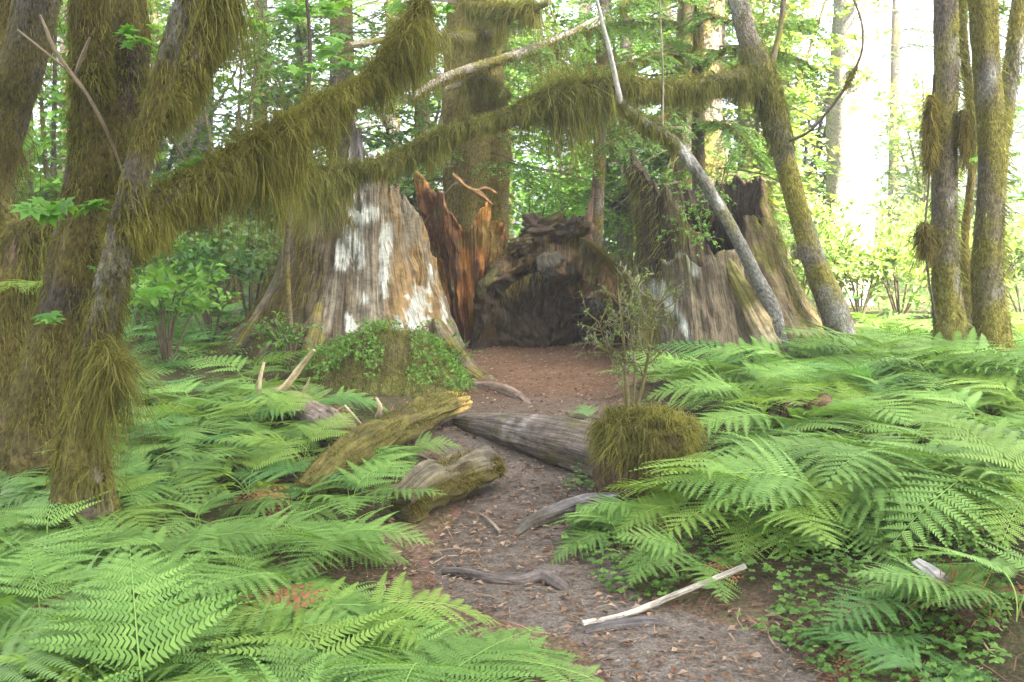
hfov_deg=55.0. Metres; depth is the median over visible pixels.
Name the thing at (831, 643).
ground cover
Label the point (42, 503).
fern
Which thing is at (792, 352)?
fern
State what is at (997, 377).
fern
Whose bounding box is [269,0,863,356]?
mossy maple
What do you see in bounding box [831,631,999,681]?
fern
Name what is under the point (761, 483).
fern
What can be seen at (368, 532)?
fern
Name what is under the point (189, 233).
shrub
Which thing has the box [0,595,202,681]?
fern
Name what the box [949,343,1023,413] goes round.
fern
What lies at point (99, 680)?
fern
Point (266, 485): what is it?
fern
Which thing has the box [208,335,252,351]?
fern
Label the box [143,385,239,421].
fern
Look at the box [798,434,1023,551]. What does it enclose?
fern
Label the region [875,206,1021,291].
shrub
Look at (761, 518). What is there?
fern
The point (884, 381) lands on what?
fern
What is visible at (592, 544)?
dead leaves
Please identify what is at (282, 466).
fern
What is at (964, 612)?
broken log
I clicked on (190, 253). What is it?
shrub
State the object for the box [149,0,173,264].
hemlock tree
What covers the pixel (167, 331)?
fern
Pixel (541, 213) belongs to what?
shrub
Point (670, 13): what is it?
hemlock tree
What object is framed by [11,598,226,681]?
fern
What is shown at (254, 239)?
shrub
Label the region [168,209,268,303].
shrub
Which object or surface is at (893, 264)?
shrub
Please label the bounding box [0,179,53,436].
mossy maple
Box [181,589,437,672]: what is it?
fern
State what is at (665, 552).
fern
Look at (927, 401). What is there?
fern
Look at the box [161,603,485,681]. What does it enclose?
fern
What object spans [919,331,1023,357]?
fern
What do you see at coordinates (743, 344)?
fern
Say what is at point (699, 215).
huckleberry shrub
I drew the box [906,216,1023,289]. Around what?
shrub
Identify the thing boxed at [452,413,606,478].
weathered log
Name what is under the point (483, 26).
hemlock tree
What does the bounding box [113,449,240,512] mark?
fern
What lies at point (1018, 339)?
fern
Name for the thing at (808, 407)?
rotten stump
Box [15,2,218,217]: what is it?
hemlock tree
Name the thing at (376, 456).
fern
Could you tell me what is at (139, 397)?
fern
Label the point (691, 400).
fern
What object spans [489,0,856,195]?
hemlock tree
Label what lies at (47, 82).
hemlock tree
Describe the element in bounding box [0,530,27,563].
fern
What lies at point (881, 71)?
sky
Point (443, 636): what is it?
fern
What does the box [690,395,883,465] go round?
fern
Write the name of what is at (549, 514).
half buried log
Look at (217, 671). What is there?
fern
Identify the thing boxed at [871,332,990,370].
fern
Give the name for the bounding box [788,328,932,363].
fern
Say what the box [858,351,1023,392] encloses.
fern
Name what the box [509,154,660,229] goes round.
shrub
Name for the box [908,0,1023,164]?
hemlock tree
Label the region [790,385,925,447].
fern
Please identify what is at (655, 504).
fern
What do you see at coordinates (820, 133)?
vine maple
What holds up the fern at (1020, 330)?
on the ground at (758, 589)
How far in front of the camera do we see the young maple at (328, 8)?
9.29 m
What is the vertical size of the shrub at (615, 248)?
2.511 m
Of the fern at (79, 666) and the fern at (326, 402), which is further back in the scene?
the fern at (326, 402)
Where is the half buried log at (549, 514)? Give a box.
[511,492,618,536]
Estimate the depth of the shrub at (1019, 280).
14.06 m
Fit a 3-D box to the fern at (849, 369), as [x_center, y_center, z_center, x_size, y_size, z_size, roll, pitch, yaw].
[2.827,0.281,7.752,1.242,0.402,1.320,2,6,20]
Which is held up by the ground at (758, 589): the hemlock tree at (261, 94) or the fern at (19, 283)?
the hemlock tree at (261, 94)
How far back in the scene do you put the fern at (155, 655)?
3.14 m
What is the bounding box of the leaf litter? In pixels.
[348,343,951,681]
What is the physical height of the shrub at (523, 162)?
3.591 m
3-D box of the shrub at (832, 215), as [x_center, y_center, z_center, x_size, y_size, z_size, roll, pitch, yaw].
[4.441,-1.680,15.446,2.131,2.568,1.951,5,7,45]
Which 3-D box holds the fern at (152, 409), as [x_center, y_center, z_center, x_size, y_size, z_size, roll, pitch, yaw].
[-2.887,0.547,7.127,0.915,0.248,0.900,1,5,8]
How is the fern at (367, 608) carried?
on the ground at (758, 589)
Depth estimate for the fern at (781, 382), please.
7.47 m
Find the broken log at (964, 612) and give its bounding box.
[891,556,1021,665]
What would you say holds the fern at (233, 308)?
on the ground at (758, 589)
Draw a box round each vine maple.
[14,0,165,207]
[57,0,288,311]
[148,0,383,317]
[219,0,356,165]
[342,0,446,209]
[504,0,669,222]
[506,0,738,294]
[659,0,880,224]
[756,0,892,280]
[873,71,977,287]
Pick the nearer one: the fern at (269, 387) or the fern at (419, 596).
the fern at (419, 596)
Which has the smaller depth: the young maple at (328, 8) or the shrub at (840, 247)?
the young maple at (328, 8)
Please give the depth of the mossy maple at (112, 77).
5.47 m
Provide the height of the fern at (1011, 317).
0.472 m
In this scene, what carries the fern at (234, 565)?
on the ground at (758, 589)
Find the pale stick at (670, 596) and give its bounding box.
[581,564,746,626]
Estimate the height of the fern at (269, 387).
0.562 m
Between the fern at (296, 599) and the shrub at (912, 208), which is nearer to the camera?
the fern at (296, 599)
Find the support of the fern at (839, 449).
on the ground at (758, 589)
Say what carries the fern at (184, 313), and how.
on the ground at (758, 589)
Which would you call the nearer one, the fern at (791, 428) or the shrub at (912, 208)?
the fern at (791, 428)
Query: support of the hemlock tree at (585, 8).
on the ground at (758, 589)
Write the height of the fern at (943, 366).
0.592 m
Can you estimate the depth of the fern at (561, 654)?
3.19 m
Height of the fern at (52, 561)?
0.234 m
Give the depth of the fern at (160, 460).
5.84 m
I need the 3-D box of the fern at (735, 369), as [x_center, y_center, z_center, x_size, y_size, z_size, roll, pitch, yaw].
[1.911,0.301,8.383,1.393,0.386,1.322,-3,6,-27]
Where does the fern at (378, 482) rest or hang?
on the ground at (758, 589)
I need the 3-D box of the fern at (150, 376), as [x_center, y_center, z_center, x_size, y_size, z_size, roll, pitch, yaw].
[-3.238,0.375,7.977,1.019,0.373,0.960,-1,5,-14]
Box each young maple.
[242,0,456,340]
[958,0,1023,331]
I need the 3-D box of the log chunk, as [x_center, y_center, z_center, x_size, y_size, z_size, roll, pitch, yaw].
[-0.342,0.795,5.574,0.315,0.335,0.973,3,6,33]
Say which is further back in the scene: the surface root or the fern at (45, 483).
the surface root
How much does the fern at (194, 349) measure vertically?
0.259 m
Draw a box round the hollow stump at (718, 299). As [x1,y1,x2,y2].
[614,148,828,373]
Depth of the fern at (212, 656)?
3.25 m
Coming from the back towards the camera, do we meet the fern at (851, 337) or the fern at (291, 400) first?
the fern at (851, 337)
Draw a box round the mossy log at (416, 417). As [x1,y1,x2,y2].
[291,389,472,503]
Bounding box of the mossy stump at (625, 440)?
[580,393,714,511]
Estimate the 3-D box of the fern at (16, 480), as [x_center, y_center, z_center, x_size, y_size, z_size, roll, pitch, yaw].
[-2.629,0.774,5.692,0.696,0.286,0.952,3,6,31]
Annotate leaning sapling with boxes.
[595,0,789,357]
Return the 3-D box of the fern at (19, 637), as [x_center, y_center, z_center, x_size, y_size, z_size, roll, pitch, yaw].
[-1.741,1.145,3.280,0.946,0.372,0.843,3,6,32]
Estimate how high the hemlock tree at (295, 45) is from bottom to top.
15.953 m
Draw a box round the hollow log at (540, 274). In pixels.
[470,187,637,351]
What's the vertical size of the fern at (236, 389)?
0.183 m
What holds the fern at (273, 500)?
on the ground at (758, 589)
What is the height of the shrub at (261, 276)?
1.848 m
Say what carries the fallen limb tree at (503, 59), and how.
on the ground at (758, 589)
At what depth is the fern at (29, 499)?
5.23 m
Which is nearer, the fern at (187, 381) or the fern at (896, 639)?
the fern at (896, 639)
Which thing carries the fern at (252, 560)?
on the ground at (758, 589)
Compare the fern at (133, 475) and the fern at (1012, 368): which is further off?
the fern at (1012, 368)
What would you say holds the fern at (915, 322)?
on the ground at (758, 589)
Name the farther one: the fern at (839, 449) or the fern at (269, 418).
the fern at (269, 418)
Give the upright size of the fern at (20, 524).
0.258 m
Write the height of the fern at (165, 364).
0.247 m
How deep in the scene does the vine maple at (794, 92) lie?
14.14 m
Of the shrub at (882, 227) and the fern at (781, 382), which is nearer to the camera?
the fern at (781, 382)
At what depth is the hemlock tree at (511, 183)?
29.54 m
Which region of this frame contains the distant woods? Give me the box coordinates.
[33,0,1023,279]
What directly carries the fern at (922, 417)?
on the ground at (758, 589)
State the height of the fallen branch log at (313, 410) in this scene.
0.619 m
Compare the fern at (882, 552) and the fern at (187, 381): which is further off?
the fern at (187, 381)
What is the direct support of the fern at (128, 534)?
on the ground at (758, 589)
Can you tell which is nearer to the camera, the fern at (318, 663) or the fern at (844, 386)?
the fern at (318, 663)
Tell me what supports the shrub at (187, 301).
on the ground at (758, 589)
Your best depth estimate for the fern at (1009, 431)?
5.98 m
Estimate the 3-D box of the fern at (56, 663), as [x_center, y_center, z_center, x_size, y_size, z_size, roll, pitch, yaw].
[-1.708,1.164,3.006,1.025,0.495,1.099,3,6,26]
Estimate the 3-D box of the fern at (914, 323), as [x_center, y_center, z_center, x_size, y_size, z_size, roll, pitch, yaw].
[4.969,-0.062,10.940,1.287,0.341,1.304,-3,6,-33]
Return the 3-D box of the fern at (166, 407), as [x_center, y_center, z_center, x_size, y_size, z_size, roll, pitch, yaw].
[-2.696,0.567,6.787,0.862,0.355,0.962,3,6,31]
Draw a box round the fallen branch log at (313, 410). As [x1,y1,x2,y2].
[254,349,381,444]
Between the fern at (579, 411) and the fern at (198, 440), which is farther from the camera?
the fern at (579, 411)
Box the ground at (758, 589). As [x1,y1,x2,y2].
[0,253,1023,681]
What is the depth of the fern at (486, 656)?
3.14 m
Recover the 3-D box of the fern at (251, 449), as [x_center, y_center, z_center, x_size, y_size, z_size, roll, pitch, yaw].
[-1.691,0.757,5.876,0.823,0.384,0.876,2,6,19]
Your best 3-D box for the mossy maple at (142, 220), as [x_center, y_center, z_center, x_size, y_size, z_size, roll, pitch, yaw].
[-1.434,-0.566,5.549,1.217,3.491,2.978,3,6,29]
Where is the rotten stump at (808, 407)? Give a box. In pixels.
[759,393,833,446]
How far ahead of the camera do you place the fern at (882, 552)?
4.39 m
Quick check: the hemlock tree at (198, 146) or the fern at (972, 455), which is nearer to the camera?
the fern at (972, 455)
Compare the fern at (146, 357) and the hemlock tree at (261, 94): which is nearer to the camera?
the fern at (146, 357)
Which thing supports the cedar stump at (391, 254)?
on the ground at (758, 589)
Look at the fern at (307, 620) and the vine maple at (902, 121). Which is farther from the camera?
the vine maple at (902, 121)
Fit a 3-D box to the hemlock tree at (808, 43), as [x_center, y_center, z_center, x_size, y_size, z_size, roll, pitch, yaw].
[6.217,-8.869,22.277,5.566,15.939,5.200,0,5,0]
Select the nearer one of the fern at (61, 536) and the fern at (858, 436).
the fern at (61, 536)
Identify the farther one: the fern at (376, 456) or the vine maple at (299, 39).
the vine maple at (299, 39)
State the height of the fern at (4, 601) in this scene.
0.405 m
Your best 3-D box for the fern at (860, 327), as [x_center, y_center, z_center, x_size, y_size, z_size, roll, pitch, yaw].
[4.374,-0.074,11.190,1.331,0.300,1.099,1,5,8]
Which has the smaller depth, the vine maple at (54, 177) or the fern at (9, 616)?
the fern at (9, 616)
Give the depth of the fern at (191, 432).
6.27 m
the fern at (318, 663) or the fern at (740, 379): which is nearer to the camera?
the fern at (318, 663)
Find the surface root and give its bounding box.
[474,381,530,403]
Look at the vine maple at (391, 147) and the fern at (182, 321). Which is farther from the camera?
the vine maple at (391, 147)
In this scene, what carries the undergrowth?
on the ground at (758, 589)
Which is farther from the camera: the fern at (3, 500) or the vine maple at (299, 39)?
the vine maple at (299, 39)
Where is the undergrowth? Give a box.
[112,271,1023,566]
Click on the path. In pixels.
(676, 621)
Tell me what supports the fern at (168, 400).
on the ground at (758, 589)
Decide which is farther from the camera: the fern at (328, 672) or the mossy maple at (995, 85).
the mossy maple at (995, 85)
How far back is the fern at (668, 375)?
8.26 m
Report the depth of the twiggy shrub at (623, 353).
5.62 m
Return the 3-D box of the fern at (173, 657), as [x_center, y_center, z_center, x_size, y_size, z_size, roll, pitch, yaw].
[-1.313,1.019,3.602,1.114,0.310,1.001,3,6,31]
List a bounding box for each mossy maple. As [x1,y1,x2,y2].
[0,0,63,234]
[0,0,163,499]
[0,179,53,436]
[17,0,463,543]
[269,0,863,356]
[894,0,980,383]
[963,0,1023,376]
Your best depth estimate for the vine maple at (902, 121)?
21.45 m
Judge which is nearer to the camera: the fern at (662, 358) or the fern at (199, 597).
the fern at (199, 597)
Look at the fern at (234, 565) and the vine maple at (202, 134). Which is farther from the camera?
the vine maple at (202, 134)
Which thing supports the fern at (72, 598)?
on the ground at (758, 589)
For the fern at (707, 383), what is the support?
on the ground at (758, 589)
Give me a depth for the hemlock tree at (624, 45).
18.52 m
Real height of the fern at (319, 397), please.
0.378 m
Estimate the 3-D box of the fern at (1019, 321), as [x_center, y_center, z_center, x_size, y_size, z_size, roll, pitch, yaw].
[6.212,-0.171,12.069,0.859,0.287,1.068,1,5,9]
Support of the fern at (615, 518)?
on the ground at (758, 589)
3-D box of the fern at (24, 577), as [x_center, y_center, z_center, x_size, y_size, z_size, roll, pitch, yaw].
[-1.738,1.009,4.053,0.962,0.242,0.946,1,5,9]
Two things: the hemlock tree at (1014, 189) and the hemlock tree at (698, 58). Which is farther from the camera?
the hemlock tree at (1014, 189)
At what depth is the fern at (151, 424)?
6.29 m
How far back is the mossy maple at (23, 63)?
7.22 m
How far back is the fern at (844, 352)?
9.70 m
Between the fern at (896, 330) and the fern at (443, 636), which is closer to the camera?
the fern at (443, 636)
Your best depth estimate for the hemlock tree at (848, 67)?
16.76 m
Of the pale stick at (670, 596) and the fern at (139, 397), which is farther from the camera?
the fern at (139, 397)
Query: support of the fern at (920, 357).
on the ground at (758, 589)
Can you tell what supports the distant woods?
on the ground at (758, 589)
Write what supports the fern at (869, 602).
on the ground at (758, 589)
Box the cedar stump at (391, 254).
[204,115,505,378]
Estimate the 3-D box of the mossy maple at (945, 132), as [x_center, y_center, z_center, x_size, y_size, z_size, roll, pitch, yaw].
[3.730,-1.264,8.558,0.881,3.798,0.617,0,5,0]
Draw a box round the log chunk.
[386,443,507,522]
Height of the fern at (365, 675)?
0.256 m
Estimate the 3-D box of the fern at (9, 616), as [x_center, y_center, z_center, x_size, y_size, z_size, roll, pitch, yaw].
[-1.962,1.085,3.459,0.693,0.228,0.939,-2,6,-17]
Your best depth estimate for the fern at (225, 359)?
8.69 m
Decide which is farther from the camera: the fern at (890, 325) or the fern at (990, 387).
the fern at (890, 325)
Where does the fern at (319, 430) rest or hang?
on the ground at (758, 589)
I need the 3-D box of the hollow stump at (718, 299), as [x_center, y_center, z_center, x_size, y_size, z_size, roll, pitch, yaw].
[2.418,-0.760,10.390,2.469,2.560,2.555,-2,6,-23]
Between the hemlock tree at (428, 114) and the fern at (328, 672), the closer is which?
the fern at (328, 672)
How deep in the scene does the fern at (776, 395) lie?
6.84 m
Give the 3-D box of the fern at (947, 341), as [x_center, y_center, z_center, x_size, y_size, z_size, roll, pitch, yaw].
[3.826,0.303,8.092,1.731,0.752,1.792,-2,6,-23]
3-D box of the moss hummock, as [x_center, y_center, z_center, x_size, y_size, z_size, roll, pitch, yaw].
[-1.197,0.241,9.017,1.841,0.941,1.669,0,5,0]
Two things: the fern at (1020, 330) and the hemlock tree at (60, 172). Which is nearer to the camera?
the fern at (1020, 330)
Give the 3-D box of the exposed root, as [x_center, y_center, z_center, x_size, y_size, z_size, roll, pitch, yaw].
[-0.018,1.088,4.455,0.638,0.123,0.118,1,5,14]
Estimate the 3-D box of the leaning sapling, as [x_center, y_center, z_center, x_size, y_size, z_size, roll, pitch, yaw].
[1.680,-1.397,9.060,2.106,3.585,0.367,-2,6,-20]
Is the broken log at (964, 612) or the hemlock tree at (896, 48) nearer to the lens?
the broken log at (964, 612)
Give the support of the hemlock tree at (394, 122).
on the ground at (758, 589)
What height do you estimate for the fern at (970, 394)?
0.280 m
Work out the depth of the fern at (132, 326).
11.85 m
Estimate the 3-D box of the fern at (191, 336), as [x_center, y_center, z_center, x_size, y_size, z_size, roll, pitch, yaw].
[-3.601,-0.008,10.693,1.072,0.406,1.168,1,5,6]
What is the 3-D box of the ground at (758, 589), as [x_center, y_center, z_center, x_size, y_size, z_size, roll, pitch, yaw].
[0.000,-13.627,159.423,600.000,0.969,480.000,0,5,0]
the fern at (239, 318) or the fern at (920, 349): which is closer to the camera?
the fern at (920, 349)
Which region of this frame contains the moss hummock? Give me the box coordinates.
[287,315,476,397]
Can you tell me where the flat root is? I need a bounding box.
[584,616,667,633]
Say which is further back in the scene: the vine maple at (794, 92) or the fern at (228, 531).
the vine maple at (794, 92)
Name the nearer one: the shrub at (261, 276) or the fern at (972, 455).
the fern at (972, 455)
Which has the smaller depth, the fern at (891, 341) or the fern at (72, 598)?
the fern at (72, 598)
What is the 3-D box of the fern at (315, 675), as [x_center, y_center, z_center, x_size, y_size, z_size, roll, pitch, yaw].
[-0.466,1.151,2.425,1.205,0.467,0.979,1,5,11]
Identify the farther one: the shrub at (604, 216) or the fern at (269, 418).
the shrub at (604, 216)
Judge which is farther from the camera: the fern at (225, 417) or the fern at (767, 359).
the fern at (767, 359)
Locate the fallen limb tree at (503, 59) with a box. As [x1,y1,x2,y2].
[409,0,729,247]
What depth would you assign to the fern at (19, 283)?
6.50 m
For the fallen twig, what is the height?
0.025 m
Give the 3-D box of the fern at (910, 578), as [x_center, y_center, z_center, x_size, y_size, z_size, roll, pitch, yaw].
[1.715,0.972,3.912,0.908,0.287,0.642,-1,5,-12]
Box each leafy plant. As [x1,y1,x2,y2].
[241,311,322,369]
[428,329,482,366]
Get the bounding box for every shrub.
[123,259,242,367]
[129,218,195,336]
[131,226,277,347]
[140,172,258,317]
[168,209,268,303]
[189,203,283,316]
[219,195,285,267]
[509,143,614,213]
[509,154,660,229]
[509,171,612,235]
[542,155,652,271]
[560,167,635,269]
[569,257,689,406]
[656,137,740,256]
[775,162,866,295]
[782,201,876,318]
[791,221,923,319]
[833,227,972,322]
[873,195,962,295]
[874,162,1023,237]
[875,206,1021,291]
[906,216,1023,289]
[971,217,1023,321]
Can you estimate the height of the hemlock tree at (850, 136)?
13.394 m
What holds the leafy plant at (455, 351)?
on the moss hummock
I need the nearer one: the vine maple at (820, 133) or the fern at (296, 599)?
the fern at (296, 599)
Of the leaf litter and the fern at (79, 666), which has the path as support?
the leaf litter
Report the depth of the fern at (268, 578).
3.79 m
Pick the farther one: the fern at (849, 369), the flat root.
the fern at (849, 369)
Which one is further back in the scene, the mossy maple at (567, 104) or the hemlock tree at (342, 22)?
the hemlock tree at (342, 22)
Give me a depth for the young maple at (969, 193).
9.41 m
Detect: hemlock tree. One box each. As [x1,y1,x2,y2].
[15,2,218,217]
[26,0,327,304]
[33,0,68,175]
[34,0,226,265]
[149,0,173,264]
[151,0,354,291]
[195,0,443,231]
[218,0,524,184]
[241,0,374,234]
[281,0,652,244]
[315,0,560,228]
[431,0,590,240]
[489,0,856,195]
[506,0,677,181]
[506,0,727,276]
[565,0,868,311]
[613,2,725,189]
[622,0,889,226]
[735,0,901,254]
[823,0,875,305]
[824,0,964,247]
[877,0,1023,250]
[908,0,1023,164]
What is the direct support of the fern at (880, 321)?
on the ground at (758, 589)
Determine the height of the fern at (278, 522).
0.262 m
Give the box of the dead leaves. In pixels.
[0,338,1023,681]
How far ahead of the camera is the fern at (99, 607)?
3.97 m
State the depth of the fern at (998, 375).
7.67 m
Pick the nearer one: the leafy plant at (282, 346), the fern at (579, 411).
the fern at (579, 411)
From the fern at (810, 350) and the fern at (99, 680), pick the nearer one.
the fern at (99, 680)
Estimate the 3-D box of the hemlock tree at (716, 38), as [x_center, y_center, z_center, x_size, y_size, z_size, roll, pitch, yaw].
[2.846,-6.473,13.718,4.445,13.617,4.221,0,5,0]
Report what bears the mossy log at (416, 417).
on the ground at (758, 589)
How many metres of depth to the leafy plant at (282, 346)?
9.42 m
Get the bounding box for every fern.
[0,277,43,293]
[0,464,51,493]
[0,471,32,490]
[0,474,51,517]
[0,489,155,568]
[0,493,47,540]
[0,508,151,590]
[0,511,196,590]
[0,515,73,574]
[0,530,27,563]
[0,532,91,606]
[0,532,151,627]
[0,538,91,596]
[0,545,197,681]
[0,557,184,636]
[0,586,209,681]
[0,589,48,669]
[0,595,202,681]
[0,605,109,681]
[0,610,183,681]
[1,454,184,510]
[4,478,49,509]
[6,462,144,521]
[7,585,371,681]
[10,566,257,645]
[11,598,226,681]
[12,472,188,553]
[24,545,271,681]
[28,561,200,608]
[35,438,238,506]
[50,548,320,681]
[60,512,306,605]
[61,659,134,681]
[74,651,178,681]
[87,588,379,681]
[107,400,207,438]
[107,401,158,420]
[108,409,197,463]
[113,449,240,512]
[114,384,162,420]
[121,310,219,329]
[122,323,154,339]
[122,323,167,343]
[122,421,261,469]
[123,345,174,360]
[124,365,174,404]
[124,488,272,563]
[127,392,195,413]
[130,322,224,352]
[130,375,246,407]
[132,415,246,456]
[133,353,206,372]
[138,340,235,365]
[139,322,218,340]
[140,377,259,412]
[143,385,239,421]
[150,435,299,482]
[154,571,499,658]
[155,533,292,600]
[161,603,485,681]
[164,437,313,523]
[166,306,201,320]
[166,398,287,439]
[168,527,349,604]
[178,556,397,624]
[180,316,240,327]
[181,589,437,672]
[185,372,321,421]
[187,349,316,391]
[189,582,401,679]
[191,302,253,321]
[192,324,236,344]
[192,664,258,681]
[193,640,460,681]
[195,390,319,442]
[199,349,287,368]
[199,378,308,400]
[206,418,320,453]
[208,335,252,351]
[210,632,375,681]
[215,412,358,473]
[215,478,365,522]
[217,399,294,422]
[222,451,370,498]
[222,503,392,569]
[227,306,253,325]
[241,389,384,436]
[247,592,523,681]
[247,595,399,674]
[260,505,433,580]
[261,383,387,420]
[266,410,345,442]
[282,660,386,681]
[286,459,445,530]
[299,656,346,681]
[302,608,603,681]
[308,438,419,486]
[367,626,557,681]
[380,430,462,464]
[547,499,656,564]
[564,404,597,420]
[568,489,640,535]
[600,355,760,394]
[600,472,699,548]
[612,350,736,381]
[617,447,897,571]
[618,519,743,603]
[636,346,814,393]
[646,357,822,410]
[651,338,843,364]
[656,351,818,390]
[661,432,1011,550]
[663,381,811,415]
[685,344,833,384]
[689,386,860,438]
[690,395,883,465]
[696,335,885,393]
[701,414,876,496]
[712,361,872,410]
[724,427,1023,515]
[729,336,870,380]
[731,345,825,371]
[734,361,858,398]
[742,401,947,459]
[750,367,890,432]
[761,500,929,565]
[781,315,925,371]
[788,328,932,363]
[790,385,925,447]
[796,351,952,401]
[796,626,953,681]
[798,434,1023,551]
[813,402,1017,459]
[814,352,912,388]
[821,342,890,365]
[821,369,945,412]
[821,561,1001,632]
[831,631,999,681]
[845,344,992,389]
[847,549,1023,606]
[848,334,1023,399]
[851,310,929,326]
[854,320,929,344]
[856,325,931,350]
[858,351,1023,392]
[859,320,929,344]
[863,384,1023,435]
[864,359,945,392]
[865,321,918,346]
[869,405,1023,547]
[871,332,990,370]
[874,328,1023,406]
[874,375,1023,417]
[884,320,931,328]
[886,387,1023,452]
[890,539,1023,620]
[891,318,931,336]
[892,321,932,352]
[905,358,1021,373]
[917,299,1023,321]
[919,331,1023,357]
[921,374,1023,409]
[923,344,1023,414]
[931,370,1023,418]
[942,358,1023,395]
[942,410,1023,453]
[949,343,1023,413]
[1011,315,1023,328]
[1012,326,1023,338]
[1012,333,1023,350]
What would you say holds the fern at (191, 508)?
on the ground at (758, 589)
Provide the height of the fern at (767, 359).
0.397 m
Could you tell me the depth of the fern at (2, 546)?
4.09 m
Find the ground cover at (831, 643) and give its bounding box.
[561,421,1019,681]
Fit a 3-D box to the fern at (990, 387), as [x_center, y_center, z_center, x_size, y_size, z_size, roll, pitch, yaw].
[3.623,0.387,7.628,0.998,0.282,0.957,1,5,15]
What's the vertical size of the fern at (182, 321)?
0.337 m
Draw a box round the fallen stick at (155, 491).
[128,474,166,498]
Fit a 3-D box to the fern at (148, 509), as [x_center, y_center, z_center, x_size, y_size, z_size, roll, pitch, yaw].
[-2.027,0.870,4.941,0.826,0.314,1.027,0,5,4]
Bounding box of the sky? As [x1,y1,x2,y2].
[33,0,1023,249]
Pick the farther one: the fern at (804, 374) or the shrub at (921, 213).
the shrub at (921, 213)
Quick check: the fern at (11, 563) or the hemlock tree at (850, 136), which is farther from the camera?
the hemlock tree at (850, 136)
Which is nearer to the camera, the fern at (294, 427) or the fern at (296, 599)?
the fern at (296, 599)
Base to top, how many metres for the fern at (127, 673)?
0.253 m
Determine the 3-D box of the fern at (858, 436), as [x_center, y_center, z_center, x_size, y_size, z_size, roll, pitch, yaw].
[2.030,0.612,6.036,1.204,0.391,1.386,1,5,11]
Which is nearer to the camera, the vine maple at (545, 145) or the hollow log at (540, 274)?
the hollow log at (540, 274)
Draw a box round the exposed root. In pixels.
[441,567,571,589]
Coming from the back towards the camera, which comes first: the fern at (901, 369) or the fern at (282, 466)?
the fern at (901, 369)
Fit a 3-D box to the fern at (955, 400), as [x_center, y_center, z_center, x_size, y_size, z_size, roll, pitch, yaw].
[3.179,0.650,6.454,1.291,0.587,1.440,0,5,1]
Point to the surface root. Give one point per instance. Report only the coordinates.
(503, 388)
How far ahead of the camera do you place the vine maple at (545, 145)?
19.59 m
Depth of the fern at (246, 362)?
9.42 m
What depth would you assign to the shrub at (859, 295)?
14.47 m
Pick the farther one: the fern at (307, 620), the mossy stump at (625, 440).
the mossy stump at (625, 440)
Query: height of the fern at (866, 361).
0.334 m
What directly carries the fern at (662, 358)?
on the ground at (758, 589)
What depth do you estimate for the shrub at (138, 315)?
12.00 m
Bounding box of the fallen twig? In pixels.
[480,513,500,532]
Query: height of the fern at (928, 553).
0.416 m
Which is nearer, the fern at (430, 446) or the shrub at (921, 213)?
the fern at (430, 446)
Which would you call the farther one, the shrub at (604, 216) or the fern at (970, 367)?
the shrub at (604, 216)
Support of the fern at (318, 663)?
on the ground at (758, 589)
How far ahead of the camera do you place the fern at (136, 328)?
10.69 m
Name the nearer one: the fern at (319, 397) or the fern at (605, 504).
the fern at (605, 504)
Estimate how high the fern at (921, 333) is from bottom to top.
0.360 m
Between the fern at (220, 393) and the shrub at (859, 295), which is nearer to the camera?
the fern at (220, 393)
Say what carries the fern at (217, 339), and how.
on the ground at (758, 589)
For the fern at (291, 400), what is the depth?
6.91 m
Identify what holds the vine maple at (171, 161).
on the ground at (758, 589)
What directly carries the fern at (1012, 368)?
on the ground at (758, 589)
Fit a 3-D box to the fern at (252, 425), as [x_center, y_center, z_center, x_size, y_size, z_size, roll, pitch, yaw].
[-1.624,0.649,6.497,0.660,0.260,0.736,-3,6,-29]
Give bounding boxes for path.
[428,344,821,681]
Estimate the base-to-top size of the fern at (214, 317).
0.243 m
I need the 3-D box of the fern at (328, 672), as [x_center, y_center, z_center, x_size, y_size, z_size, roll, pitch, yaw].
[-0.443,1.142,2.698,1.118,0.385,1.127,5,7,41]
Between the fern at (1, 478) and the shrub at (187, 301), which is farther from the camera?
the shrub at (187, 301)
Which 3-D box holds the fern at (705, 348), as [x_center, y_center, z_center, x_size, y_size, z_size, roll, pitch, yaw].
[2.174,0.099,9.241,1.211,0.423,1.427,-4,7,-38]
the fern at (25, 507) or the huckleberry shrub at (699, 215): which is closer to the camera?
the fern at (25, 507)

